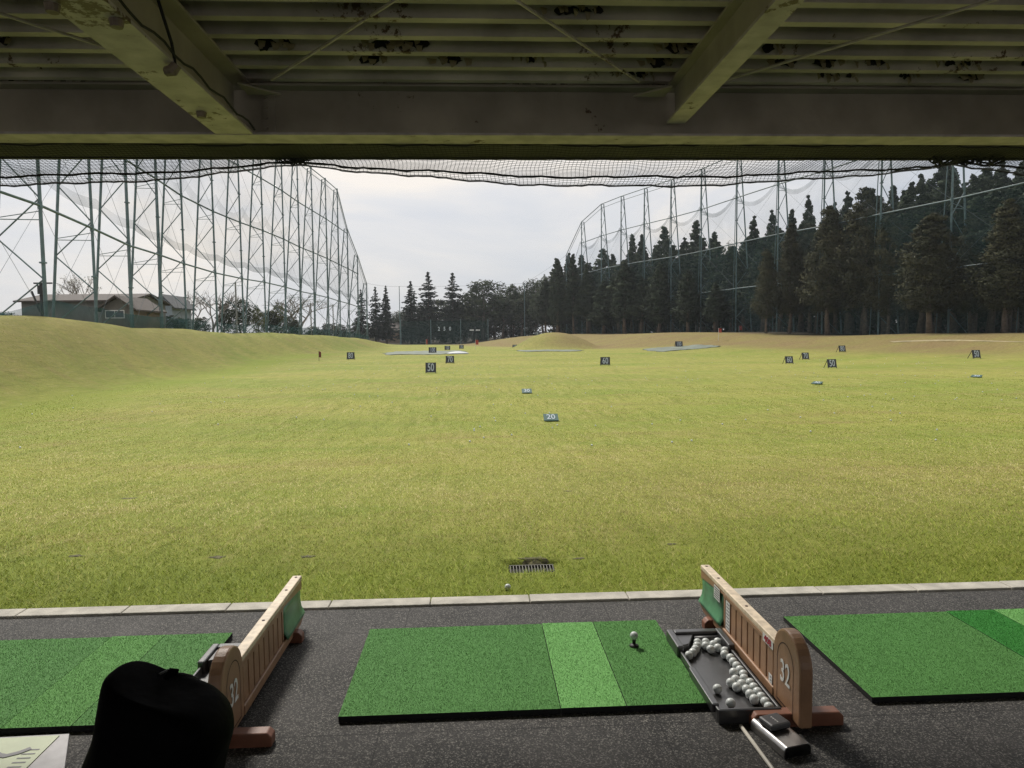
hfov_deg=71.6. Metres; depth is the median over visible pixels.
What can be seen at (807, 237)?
cedar tree
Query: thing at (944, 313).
cedar tree
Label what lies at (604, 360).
yardage board
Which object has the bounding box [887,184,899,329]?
cedar tree
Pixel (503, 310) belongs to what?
broadleaf tree
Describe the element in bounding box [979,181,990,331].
cedar tree
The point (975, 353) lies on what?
yardage board
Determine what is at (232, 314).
broadleaf tree
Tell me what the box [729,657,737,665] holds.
golf ball
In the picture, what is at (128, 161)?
tie rail
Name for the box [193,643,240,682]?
ball tray
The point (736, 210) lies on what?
net tower
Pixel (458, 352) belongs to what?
bundled net
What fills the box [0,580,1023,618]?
kerb
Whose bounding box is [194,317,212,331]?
broadleaf tree
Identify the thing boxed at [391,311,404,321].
broadleaf tree
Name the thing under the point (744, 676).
golf ball
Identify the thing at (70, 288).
budding tree
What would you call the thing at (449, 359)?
yardage board
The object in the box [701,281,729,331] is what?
cedar tree
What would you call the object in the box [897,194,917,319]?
cedar tree
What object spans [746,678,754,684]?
golf ball
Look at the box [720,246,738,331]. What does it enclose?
cedar tree
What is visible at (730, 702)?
golf ball
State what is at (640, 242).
cedar tree
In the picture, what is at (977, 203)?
cedar tree
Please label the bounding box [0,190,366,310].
tie rail
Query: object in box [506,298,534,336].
broadleaf tree
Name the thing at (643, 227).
net tower
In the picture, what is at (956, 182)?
cedar tree
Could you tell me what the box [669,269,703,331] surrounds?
cedar tree
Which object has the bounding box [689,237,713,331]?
cedar tree
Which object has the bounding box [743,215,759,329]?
cedar tree
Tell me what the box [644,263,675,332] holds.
cedar tree
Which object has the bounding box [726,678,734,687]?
golf ball
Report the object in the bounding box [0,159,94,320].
net tower
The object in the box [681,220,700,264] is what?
cedar tree
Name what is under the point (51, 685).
hitting mat
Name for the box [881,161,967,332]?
net tower
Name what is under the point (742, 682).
golf ball
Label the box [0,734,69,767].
notice board
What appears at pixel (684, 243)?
cedar tree
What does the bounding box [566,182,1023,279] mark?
tie rail
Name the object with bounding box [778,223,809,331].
cedar tree
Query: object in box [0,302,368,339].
windbreak net
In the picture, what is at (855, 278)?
tie rail
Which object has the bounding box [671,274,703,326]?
cedar tree
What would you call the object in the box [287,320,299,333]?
broadleaf tree
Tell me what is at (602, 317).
cedar tree
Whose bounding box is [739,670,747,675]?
golf ball
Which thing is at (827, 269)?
cedar tree
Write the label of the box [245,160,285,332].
net tower
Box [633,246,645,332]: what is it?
cedar tree
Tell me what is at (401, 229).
sky
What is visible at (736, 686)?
golf ball
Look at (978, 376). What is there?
yardage plate
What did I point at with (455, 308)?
conifer tree
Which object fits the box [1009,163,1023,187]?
cedar tree
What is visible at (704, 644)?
golf ball
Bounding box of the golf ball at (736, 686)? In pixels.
[732,682,741,691]
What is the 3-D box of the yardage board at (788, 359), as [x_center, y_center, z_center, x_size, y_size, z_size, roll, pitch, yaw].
[22.909,-1.994,58.979,0.700,0.646,0.570,-1,4,-12]
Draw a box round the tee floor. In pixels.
[0,590,1023,767]
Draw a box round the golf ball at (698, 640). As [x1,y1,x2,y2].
[693,638,701,643]
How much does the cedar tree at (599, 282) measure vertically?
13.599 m
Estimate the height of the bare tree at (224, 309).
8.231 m
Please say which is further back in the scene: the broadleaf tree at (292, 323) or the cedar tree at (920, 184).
the broadleaf tree at (292, 323)
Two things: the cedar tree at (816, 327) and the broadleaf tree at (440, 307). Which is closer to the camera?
the cedar tree at (816, 327)
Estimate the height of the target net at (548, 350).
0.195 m
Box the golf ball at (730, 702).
[726,698,735,707]
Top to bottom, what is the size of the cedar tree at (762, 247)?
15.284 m
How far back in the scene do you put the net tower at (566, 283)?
177.36 m
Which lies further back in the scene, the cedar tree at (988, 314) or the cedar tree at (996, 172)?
the cedar tree at (996, 172)
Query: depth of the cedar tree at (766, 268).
99.70 m
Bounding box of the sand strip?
[890,340,1020,341]
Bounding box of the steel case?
[751,718,810,758]
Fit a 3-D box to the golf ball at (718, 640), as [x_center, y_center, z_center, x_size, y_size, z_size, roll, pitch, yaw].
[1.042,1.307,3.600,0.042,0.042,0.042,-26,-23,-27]
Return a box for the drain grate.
[508,564,554,572]
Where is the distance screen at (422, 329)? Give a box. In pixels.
[400,319,488,344]
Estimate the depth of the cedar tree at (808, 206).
118.65 m
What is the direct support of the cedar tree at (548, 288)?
on the ground at (114, 359)
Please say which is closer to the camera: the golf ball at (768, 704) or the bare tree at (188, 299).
the golf ball at (768, 704)
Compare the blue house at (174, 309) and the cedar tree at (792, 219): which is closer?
the blue house at (174, 309)
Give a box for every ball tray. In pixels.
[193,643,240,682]
[666,628,780,723]
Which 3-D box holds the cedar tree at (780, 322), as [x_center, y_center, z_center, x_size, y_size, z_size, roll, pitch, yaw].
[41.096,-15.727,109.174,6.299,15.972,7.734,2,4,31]
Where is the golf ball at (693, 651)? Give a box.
[689,648,696,656]
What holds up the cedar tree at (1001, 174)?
on the ground at (114, 359)
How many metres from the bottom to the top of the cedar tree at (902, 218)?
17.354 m
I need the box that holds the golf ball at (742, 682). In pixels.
[737,679,746,685]
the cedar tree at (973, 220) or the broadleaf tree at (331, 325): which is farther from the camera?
the broadleaf tree at (331, 325)
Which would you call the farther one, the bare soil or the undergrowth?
the undergrowth
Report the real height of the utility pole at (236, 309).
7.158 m
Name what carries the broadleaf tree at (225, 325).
on the ground at (114, 359)
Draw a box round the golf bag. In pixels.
[81,661,233,767]
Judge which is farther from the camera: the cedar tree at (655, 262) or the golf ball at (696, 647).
the cedar tree at (655, 262)
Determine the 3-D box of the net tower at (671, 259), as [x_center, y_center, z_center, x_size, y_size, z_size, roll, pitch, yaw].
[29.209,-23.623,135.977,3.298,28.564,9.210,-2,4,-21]
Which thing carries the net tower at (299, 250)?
on the ground at (114, 359)
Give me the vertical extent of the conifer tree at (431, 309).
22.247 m
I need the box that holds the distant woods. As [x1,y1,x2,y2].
[206,327,540,341]
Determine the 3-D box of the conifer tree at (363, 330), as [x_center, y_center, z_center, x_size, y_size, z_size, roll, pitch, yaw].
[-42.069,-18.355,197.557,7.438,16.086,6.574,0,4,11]
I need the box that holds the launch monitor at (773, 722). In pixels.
[759,713,790,731]
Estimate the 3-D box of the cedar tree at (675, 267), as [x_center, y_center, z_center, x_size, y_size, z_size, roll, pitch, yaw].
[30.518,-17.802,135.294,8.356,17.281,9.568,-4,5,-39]
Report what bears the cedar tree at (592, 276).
on the ground at (114, 359)
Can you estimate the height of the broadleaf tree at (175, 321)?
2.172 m
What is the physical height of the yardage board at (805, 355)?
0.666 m
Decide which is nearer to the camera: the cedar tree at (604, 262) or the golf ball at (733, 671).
the golf ball at (733, 671)
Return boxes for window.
[105,310,124,317]
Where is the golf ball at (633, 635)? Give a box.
[630,631,637,639]
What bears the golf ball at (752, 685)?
on the ball tray at (706, 670)
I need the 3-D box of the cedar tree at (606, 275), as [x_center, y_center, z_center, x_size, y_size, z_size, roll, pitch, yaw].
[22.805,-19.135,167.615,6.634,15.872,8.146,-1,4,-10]
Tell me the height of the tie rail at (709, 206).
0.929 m
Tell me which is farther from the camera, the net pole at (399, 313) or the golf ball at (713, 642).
the net pole at (399, 313)
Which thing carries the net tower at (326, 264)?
on the ground at (114, 359)
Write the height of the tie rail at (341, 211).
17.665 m
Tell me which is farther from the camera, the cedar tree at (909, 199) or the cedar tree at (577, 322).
the cedar tree at (577, 322)
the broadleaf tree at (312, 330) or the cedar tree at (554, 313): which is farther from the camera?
the cedar tree at (554, 313)
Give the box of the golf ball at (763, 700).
[760,697,769,706]
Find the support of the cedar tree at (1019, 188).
on the ground at (114, 359)
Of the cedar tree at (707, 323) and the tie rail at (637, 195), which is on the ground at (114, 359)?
the cedar tree at (707, 323)
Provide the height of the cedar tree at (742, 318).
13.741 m
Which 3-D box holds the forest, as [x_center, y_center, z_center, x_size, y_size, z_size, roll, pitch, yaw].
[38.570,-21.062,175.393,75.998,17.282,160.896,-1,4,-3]
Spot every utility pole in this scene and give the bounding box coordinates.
[31,282,52,315]
[235,283,237,332]
[310,303,311,334]
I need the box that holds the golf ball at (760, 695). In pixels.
[757,692,765,701]
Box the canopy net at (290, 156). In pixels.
[0,143,1023,187]
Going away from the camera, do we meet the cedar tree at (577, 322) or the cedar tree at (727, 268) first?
the cedar tree at (727, 268)
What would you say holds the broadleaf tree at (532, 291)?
on the ground at (114, 359)
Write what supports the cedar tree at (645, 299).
on the ground at (114, 359)
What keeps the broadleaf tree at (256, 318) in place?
on the ground at (114, 359)
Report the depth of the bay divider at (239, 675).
3.10 m
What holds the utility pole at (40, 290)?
on the ground at (114, 359)
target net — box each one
[383,350,466,354]
[517,349,580,351]
[642,344,719,351]
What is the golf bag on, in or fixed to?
on the tee floor
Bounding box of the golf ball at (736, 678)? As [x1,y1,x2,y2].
[731,675,739,681]
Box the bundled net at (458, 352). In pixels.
[449,351,467,353]
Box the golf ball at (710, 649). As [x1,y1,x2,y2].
[706,645,714,653]
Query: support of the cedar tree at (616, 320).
on the ground at (114, 359)
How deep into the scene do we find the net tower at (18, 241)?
42.77 m
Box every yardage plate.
[522,389,531,392]
[543,414,558,420]
[811,381,822,383]
[970,375,982,377]
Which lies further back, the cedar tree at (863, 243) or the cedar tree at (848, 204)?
the cedar tree at (848, 204)
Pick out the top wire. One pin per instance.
(476, 285)
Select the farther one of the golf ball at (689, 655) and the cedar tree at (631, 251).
the cedar tree at (631, 251)
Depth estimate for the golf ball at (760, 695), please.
3.04 m
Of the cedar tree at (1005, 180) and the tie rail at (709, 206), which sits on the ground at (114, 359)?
the cedar tree at (1005, 180)
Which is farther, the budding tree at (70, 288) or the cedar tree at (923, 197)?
the budding tree at (70, 288)
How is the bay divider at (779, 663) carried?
on the tee floor
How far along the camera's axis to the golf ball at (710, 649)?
3.50 m
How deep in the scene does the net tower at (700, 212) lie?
123.74 m
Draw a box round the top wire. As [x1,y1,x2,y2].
[368,255,565,286]
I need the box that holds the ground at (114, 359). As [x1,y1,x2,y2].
[0,315,1023,608]
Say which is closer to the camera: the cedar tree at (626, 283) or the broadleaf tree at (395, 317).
the cedar tree at (626, 283)
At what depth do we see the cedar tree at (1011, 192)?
72.35 m
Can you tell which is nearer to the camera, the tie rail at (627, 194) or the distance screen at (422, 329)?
the tie rail at (627, 194)
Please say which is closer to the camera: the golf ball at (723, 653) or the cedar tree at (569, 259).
the golf ball at (723, 653)
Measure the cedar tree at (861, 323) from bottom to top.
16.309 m
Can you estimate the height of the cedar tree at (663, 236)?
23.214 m
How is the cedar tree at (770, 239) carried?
on the ground at (114, 359)
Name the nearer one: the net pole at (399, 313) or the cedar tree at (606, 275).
the cedar tree at (606, 275)
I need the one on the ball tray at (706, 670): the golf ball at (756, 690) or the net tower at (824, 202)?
the golf ball at (756, 690)
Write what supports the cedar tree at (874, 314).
on the ground at (114, 359)
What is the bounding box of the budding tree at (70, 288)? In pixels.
[56,274,101,293]
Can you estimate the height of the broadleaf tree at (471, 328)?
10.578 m
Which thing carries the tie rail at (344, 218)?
attached to the net tower at (18, 241)
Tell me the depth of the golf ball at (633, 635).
3.58 m
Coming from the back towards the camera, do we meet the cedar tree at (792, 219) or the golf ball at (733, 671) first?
the cedar tree at (792, 219)
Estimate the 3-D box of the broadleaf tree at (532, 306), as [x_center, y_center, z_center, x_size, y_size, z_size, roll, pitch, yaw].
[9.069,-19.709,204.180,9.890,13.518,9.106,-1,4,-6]
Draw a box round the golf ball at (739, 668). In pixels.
[736,665,744,673]
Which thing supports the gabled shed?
on the ground at (114, 359)
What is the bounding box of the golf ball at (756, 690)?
[753,687,761,694]
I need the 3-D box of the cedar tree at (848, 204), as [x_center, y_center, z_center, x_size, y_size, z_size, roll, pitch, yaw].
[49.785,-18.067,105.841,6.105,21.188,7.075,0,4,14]
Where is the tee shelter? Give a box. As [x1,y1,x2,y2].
[0,0,1023,160]
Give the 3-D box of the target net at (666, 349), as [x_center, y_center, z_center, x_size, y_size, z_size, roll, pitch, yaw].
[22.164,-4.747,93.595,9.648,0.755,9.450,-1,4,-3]
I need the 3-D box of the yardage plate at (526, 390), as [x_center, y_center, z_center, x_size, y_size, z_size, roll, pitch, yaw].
[0.627,0.321,30.120,0.420,0.224,0.356,-1,4,-3]
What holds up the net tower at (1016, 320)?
on the ground at (114, 359)
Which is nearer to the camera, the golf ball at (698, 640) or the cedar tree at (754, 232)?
the golf ball at (698, 640)
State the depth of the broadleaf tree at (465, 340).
229.58 m
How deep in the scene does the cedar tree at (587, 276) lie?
159.16 m
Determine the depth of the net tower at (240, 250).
91.88 m
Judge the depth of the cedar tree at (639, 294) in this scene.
138.12 m
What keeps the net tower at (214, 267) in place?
on the ground at (114, 359)
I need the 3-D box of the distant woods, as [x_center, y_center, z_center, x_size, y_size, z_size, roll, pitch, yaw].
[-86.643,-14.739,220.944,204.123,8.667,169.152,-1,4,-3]
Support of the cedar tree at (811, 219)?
on the ground at (114, 359)
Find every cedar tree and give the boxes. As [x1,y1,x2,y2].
[531,280,554,332]
[541,258,565,331]
[546,259,566,332]
[560,283,585,333]
[561,254,581,333]
[562,253,572,282]
[563,279,597,333]
[574,262,595,330]
[577,255,585,330]
[582,262,597,333]
[586,280,615,333]
[591,276,614,326]
[593,248,612,284]
[598,269,611,333]
[600,264,620,332]
[608,257,646,332]
[609,254,616,269]
[610,259,636,333]
[610,260,634,329]
[622,276,649,333]
[626,234,636,265]
[631,250,650,332]
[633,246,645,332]
[635,234,648,257]
[638,262,677,331]
[641,251,667,332]
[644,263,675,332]
[647,245,684,331]
[649,240,673,332]
[650,254,655,331]
[653,226,673,331]
[660,252,696,313]
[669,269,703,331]
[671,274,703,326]
[677,237,688,257]
[677,244,686,331]
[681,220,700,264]
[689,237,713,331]
[694,280,712,331]
[699,241,725,331]
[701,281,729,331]
[707,243,722,331]
[710,231,722,253]
[714,248,741,331]
[716,251,774,331]
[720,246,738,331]
[737,236,776,331]
[739,238,757,331]
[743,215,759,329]
[746,239,767,331]
[747,248,784,332]
[761,229,785,331]
[765,210,776,331]
[766,222,809,333]
[767,226,785,331]
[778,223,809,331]
[786,209,796,229]
[786,223,824,332]
[794,205,855,334]
[801,195,815,223]
[804,239,818,331]
[806,210,815,226]
[812,225,836,332]
[817,218,862,333]
[823,212,884,333]
[826,186,896,334]
[830,213,860,333]
[838,312,854,331]
[839,190,852,330]
[853,224,903,333]
[857,208,916,333]
[880,196,915,333]
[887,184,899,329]
[889,187,941,333]
[890,212,976,332]
[890,223,918,333]
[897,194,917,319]
[898,181,917,325]
[915,173,926,201]
[924,166,962,322]
[929,181,950,332]
[933,188,974,332]
[934,296,961,332]
[939,194,988,332]
[941,212,989,332]
[946,167,960,328]
[953,191,1015,332]
[956,198,1023,332]
[958,178,987,331]
[967,167,999,328]
[967,173,976,191]
[968,189,1023,332]
[975,299,1012,332]
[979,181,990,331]
[979,182,1023,332]
[991,162,1011,189]
[996,177,1023,332]
[997,172,1009,183]
[999,177,1009,188]
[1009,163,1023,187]
[1011,193,1023,331]
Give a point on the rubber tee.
(633, 644)
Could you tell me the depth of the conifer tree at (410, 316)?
209.16 m
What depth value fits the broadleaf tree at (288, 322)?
166.27 m
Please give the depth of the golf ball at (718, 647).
3.52 m
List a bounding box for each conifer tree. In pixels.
[348,289,375,338]
[364,287,389,341]
[377,285,397,343]
[395,281,424,339]
[416,271,445,341]
[433,273,473,339]
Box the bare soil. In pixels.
[68,497,674,564]
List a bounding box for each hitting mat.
[0,632,232,733]
[338,620,707,721]
[783,608,1023,701]
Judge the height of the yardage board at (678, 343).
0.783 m
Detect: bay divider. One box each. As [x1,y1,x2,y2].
[208,576,304,748]
[698,565,843,728]
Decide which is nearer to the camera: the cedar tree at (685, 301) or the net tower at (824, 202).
the net tower at (824, 202)
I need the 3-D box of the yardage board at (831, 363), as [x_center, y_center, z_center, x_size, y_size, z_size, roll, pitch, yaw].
[22.383,-1.435,49.960,0.700,0.646,0.570,-1,4,-12]
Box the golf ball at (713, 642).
[709,640,716,645]
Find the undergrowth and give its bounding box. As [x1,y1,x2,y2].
[424,308,1022,342]
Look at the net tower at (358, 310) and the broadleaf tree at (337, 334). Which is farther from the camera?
the broadleaf tree at (337, 334)
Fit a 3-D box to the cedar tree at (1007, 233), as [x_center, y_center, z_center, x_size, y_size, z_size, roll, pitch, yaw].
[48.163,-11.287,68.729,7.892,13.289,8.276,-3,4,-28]
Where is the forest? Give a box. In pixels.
[520,296,552,332]
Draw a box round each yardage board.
[347,352,354,359]
[425,362,435,372]
[429,347,435,352]
[446,356,453,362]
[600,357,609,364]
[674,341,682,346]
[782,356,792,363]
[799,352,808,359]
[824,359,836,367]
[836,345,845,351]
[967,350,980,358]
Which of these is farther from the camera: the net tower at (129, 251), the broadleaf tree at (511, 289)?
the broadleaf tree at (511, 289)
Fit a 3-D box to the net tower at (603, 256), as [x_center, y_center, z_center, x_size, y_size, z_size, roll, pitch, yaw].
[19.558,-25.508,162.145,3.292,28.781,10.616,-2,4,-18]
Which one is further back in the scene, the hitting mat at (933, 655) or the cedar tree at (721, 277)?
the cedar tree at (721, 277)
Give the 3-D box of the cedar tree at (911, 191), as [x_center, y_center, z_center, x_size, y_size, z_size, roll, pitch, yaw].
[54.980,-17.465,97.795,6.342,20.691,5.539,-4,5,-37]
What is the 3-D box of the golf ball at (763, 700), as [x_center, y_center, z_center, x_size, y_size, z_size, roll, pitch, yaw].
[1.073,1.347,3.006,0.042,0.042,0.042,-19,-33,-21]
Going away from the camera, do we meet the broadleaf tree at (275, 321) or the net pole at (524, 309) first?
the broadleaf tree at (275, 321)
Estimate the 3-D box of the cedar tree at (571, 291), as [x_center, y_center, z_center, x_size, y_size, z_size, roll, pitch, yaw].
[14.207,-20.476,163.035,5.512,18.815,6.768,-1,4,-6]
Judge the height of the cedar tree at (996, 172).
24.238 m
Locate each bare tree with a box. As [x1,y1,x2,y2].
[186,290,214,317]
[197,290,245,331]
[263,293,336,334]
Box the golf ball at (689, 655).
[685,651,692,659]
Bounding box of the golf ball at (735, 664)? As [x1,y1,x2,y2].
[732,661,740,667]
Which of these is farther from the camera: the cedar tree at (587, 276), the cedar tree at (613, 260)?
the cedar tree at (613, 260)
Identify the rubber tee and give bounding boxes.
[629,640,638,647]
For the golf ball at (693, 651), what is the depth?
3.47 m
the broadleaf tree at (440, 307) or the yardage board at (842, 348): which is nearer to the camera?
the yardage board at (842, 348)
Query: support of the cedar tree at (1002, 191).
on the ground at (114, 359)
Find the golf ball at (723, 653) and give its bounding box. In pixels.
[720,650,728,658]
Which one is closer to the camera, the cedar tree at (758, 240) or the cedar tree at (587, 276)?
the cedar tree at (758, 240)
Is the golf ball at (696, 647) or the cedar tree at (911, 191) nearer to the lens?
the golf ball at (696, 647)
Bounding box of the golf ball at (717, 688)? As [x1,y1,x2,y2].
[713,684,721,693]
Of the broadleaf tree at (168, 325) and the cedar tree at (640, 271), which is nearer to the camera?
the broadleaf tree at (168, 325)
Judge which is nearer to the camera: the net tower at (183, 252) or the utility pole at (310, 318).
the net tower at (183, 252)
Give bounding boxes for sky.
[0,159,1020,336]
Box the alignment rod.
[739,724,773,767]
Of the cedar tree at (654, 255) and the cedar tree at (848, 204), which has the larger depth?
the cedar tree at (654, 255)
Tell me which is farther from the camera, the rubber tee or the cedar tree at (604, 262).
the cedar tree at (604, 262)
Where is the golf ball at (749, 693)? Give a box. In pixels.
[745,689,754,698]
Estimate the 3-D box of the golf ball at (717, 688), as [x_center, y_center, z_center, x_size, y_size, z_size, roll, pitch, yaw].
[0.903,1.341,3.122,0.041,0.042,0.042,37,-37,-25]
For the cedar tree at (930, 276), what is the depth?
73.71 m
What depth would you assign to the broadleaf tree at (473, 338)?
234.86 m
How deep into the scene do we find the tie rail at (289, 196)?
109.82 m
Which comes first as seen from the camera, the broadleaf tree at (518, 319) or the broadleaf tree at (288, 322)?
the broadleaf tree at (288, 322)
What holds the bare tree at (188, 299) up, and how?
on the ground at (114, 359)
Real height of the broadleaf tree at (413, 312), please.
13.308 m
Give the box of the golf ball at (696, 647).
[691,645,699,652]
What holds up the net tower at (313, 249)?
on the ground at (114, 359)
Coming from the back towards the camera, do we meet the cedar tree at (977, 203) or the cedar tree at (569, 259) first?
the cedar tree at (569, 259)
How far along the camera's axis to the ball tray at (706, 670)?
3.28 m
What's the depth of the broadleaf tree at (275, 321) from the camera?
113.46 m
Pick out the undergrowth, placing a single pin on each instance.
(724, 325)
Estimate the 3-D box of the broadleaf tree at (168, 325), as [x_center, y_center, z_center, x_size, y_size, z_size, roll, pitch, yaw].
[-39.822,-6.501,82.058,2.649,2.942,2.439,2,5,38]
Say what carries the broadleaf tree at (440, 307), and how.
on the ground at (114, 359)
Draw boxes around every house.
[13,294,171,327]
[162,294,195,329]
[371,322,403,342]
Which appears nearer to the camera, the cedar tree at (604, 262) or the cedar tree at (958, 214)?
the cedar tree at (958, 214)
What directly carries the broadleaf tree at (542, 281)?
on the ground at (114, 359)
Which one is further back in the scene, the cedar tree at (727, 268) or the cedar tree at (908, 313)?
the cedar tree at (727, 268)
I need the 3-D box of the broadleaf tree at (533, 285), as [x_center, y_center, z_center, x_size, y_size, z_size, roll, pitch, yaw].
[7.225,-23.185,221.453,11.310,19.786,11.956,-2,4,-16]
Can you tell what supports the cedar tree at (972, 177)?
on the ground at (114, 359)
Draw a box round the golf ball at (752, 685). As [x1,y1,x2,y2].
[749,682,758,689]
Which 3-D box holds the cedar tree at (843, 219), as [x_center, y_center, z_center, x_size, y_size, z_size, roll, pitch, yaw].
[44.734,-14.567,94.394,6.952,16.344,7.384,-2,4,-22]
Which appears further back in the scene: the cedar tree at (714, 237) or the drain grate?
the cedar tree at (714, 237)
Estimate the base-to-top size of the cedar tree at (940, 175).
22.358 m
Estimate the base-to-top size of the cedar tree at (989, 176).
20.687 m
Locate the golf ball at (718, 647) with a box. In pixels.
[714,644,721,651]
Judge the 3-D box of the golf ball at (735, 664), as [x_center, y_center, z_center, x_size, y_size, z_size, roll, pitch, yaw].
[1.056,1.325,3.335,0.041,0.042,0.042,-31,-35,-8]
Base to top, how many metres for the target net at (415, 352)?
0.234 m
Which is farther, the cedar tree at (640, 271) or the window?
the cedar tree at (640, 271)
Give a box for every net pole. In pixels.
[399,286,400,344]
[524,283,524,335]
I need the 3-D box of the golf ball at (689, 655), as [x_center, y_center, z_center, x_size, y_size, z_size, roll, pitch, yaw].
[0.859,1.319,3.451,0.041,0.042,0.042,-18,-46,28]
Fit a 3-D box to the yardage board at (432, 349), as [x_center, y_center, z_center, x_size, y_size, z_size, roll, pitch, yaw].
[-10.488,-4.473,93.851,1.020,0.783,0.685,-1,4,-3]
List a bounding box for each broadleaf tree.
[166,315,178,328]
[171,317,189,328]
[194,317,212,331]
[214,304,231,332]
[223,299,255,332]
[249,304,268,332]
[259,311,281,332]
[266,302,287,331]
[281,315,297,333]
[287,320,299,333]
[306,326,321,334]
[321,323,336,335]
[330,324,352,336]
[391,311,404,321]
[398,305,430,325]
[423,299,454,320]
[455,306,469,341]
[456,279,514,325]
[458,299,488,340]
[461,312,492,335]
[486,305,508,338]
[487,298,516,338]
[495,293,530,337]
[504,283,523,337]
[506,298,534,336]
[511,290,540,334]
[516,278,540,331]
[526,294,548,333]
[535,274,548,325]
[722,241,737,258]
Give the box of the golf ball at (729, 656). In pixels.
[726,653,734,661]
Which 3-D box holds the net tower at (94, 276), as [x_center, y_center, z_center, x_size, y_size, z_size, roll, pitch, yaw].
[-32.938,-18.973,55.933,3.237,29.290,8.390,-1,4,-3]
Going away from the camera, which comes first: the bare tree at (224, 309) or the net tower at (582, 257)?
the bare tree at (224, 309)
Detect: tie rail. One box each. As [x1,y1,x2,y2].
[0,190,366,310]
[127,160,357,273]
[230,160,347,233]
[298,163,366,286]
[309,167,366,282]
[566,160,722,254]
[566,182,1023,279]
[567,160,734,255]
[582,160,857,242]
[637,258,1023,298]
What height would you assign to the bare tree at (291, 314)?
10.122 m
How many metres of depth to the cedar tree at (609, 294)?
149.63 m
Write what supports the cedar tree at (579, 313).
on the ground at (114, 359)
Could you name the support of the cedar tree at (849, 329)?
on the ground at (114, 359)
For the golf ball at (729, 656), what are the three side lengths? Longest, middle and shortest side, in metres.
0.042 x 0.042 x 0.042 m
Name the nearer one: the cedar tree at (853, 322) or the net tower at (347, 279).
the cedar tree at (853, 322)
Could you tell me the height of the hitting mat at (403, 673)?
0.030 m
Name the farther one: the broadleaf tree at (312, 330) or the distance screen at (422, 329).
the distance screen at (422, 329)
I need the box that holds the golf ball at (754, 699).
[749,694,758,704]
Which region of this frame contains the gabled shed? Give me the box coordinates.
[98,295,166,326]
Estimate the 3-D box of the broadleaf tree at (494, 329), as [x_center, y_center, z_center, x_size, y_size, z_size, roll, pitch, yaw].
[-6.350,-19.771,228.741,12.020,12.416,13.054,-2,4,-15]
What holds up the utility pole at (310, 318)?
on the ground at (114, 359)
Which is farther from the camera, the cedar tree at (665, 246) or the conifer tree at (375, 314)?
the conifer tree at (375, 314)
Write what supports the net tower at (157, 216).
on the ground at (114, 359)
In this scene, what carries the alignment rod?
on the tee floor
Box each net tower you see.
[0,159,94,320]
[0,160,44,316]
[52,160,128,322]
[94,160,161,326]
[131,160,183,327]
[158,160,216,331]
[192,160,241,331]
[221,161,264,332]
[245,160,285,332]
[267,161,300,333]
[283,164,311,334]
[298,167,326,334]
[313,178,340,336]
[325,188,349,336]
[335,228,357,337]
[346,255,366,336]
[356,283,367,337]
[566,255,571,332]
[568,222,593,333]
[582,204,613,333]
[602,196,633,332]
[621,188,656,332]
[645,180,683,332]
[674,169,712,331]
[702,160,751,331]
[738,161,794,331]
[779,160,841,333]
[823,161,898,334]
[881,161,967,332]
[951,161,1023,332]
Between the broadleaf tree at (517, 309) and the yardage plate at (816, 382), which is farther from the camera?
the broadleaf tree at (517, 309)
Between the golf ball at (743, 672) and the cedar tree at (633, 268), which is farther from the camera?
the cedar tree at (633, 268)
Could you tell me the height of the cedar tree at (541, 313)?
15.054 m
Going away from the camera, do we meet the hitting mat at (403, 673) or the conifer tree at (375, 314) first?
the hitting mat at (403, 673)
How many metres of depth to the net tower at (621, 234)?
147.84 m
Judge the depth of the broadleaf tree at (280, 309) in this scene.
117.40 m
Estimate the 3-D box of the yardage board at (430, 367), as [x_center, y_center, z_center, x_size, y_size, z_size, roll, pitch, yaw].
[-5.550,-1.109,48.647,0.720,0.744,0.652,-1,4,-3]
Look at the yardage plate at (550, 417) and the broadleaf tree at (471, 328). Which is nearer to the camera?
the yardage plate at (550, 417)
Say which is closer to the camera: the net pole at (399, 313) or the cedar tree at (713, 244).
the cedar tree at (713, 244)
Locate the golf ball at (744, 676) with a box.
[740,674,748,680]
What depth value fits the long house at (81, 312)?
71.63 m
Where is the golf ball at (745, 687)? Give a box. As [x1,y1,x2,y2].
[742,684,750,693]
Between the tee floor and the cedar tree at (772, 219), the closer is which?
the tee floor
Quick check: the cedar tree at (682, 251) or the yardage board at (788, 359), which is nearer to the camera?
the yardage board at (788, 359)
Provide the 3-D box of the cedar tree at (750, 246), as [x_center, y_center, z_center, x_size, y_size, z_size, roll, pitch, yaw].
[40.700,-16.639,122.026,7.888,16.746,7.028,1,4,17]
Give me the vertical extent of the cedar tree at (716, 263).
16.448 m
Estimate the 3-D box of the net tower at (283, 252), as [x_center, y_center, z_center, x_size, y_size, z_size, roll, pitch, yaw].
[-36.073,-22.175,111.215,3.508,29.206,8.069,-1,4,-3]
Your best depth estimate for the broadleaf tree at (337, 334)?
186.85 m
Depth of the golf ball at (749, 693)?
3.06 m
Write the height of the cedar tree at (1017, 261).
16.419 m
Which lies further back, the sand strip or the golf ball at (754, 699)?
the sand strip
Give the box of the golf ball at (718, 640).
[714,638,720,644]
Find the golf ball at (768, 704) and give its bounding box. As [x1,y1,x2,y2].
[764,702,773,706]
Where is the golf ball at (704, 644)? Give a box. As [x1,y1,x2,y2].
[701,641,709,649]
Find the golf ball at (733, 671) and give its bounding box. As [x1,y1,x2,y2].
[729,668,737,675]

